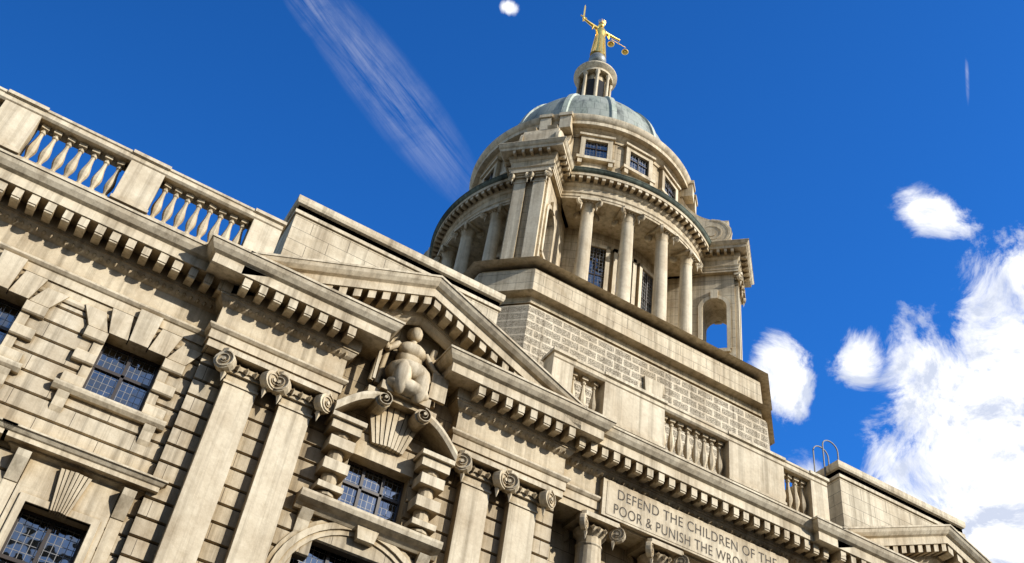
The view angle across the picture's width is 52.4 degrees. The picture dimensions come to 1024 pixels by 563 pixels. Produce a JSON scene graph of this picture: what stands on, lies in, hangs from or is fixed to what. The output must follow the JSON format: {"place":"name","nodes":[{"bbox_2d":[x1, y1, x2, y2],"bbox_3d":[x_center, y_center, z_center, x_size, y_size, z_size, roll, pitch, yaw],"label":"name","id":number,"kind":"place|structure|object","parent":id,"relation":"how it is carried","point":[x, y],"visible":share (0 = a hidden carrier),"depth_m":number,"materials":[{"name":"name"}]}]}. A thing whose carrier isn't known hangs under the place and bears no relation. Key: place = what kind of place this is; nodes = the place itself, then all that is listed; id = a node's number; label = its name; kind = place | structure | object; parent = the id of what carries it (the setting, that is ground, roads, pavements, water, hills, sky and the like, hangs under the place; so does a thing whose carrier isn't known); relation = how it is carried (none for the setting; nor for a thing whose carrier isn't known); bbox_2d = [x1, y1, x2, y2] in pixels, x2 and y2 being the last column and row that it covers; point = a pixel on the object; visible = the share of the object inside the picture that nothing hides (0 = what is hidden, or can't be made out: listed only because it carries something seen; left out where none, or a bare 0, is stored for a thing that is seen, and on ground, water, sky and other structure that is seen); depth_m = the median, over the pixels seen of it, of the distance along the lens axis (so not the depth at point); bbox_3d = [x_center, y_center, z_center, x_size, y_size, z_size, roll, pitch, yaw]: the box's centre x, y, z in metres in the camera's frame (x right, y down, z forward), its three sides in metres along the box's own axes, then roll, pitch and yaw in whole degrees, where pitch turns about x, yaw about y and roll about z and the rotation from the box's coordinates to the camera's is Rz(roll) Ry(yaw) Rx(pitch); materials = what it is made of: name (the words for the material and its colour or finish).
{"place":"outdoors","nodes":[
{"label":"outdoors","id":0,"kind":"place"},
{"bbox_2d":[0,282,553,562],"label":"stone wall","id":1,"kind":"structure","parent":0,"point":[27,394],"depth_m":21.45,"materials":[{"name":"beige stone"}]},
{"bbox_2d":[7,205,962,562],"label":"facade ashlar","id":2,"kind":"object","parent":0,"point":[849,503],"visible":0.06,"depth_m":28.08,"materials":[{"name":"beige stone"}]},
{"bbox_2d":[0,0,1023,562],"label":"sky","id":3,"kind":"structure","parent":0,"point":[868,155],"materials":[{"name":"blue"}]},
{"bbox_2d":[497,138,658,304],"bbox_3d":[2.368,0.654,42.823,8.900,10.770,8.900,27,-45,-18],"label":"tower drum","id":4,"kind":"object","parent":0,"point":[569,250],"visible":0.08,"depth_m":39.99,"materials":[{"name":"beige stone"}]},
{"bbox_2d":[474,177,762,418],"bbox_3d":[1.927,3.244,40.451,12.000,7.050,12.000,27,-45,-18],"label":"tower stonework","id":5,"kind":"object","parent":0,"point":[713,311],"visible":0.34,"depth_m":35.13,"materials":[{"name":"beige stone"}]},
{"bbox_2d":[496,306,769,472],"bbox_3d":[1.062,8.330,35.793,12.300,6.250,12.300,27,-45,-18],"label":"tower vermiculated base","id":6,"kind":"object","parent":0,"point":[536,335],"visible":0.12,"depth_m":32.83,"materials":[{"name":"beige stone"}]},
{"label":"ground","id":7,"kind":"structure","parent":0,"visible":0},
{"bbox_2d":[0,86,991,562],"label":"facade mouldings","id":8,"kind":"object","parent":7,"relation":"on","point":[526,434],"visible":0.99,"depth_m":24.07,"materials":[{"name":"beige stone"}]},
{"bbox_2d":[0,143,673,562],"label":"window frames","id":9,"kind":"structure","parent":8,"relation":"on","point":[146,387],"depth_m":22.22,"materials":[{"name":"black metal"}]},
{"bbox_2d":[0,142,672,562],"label":"window glass","id":10,"kind":"object","parent":9,"relation":"in","point":[26,538],"visible":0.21,"depth_m":22.13,"materials":[{"name":"blue glass"}]},
{"bbox_2d":[367,327,448,409],"bbox_3d":[-2.464,1.985,25.340,3.179,2.445,1.076,27,-45,-18],"label":"pediment sculpture","id":11,"kind":"object","parent":8,"relation":"attached to","point":[411,378],"visible":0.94,"depth_m":24.81,"materials":[{"name":"stone"}]},
{"bbox_2d":[423,60,774,445],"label":"tower mouldings","id":12,"kind":"object","parent":8,"relation":"on","point":[666,239],"visible":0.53,"depth_m":39.18,"materials":[{"name":"beige stone"}]},
{"bbox_2d":[429,166,711,257],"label":"cornice","id":13,"kind":"structure","parent":12,"relation":"attached to","point":[675,203],"depth_m":39.99,"materials":[{"name":"beige stone"}]},
{"bbox_2d":[518,60,660,140],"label":"dome","id":14,"kind":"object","parent":12,"relation":"on","point":[592,104],"visible":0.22,"depth_m":45.30,"materials":[{"name":"grey metal"}]},
{"bbox_2d":[520,93,656,137],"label":"dome ribs","id":15,"kind":"object","parent":14,"relation":"on","point":[569,98],"visible":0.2,"depth_m":45.66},
{"bbox_2d":[588,52,605,62],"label":"globe","id":16,"kind":"object","parent":14,"relation":"on","point":[598,56],"visible":0.4,"depth_m":53.52,"materials":[{"name":"silver metal"}]},
{"bbox_2d":[581,5,627,57],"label":"lady justice statue","id":17,"kind":"object","parent":16,"relation":"on","point":[599,43],"visible":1,"depth_m":55.36,"materials":[{"name":"gold metal"}]},
{"bbox_2d":[580,78,603,96],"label":"dark interiors","id":18,"kind":"object","parent":12,"relation":"in","point":[590,88],"visible":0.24,"depth_m":51.41,"materials":[{"name":"black"}]},
{"bbox_2d":[613,503,746,562],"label":"inscription","id":19,"kind":"object","parent":8,"relation":"attached to","point":[674,534],"visible":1,"depth_m":26.87,"materials":[{"name":"grey stone"}]},
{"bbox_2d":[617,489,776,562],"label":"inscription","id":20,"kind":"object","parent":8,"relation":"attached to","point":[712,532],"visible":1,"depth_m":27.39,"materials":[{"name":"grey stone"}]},
{"bbox_2d":[812,440,838,476],"bbox_3d":[10.664,6.236,35.242,0.716,1.768,0.486,27,-45,-18],"label":"roof ladder","id":21,"kind":"object","parent":8,"relation":"attached to","point":[823,449],"visible":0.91,"depth_m":35.46,"materials":[{"name":"silver metal"}]}
]}

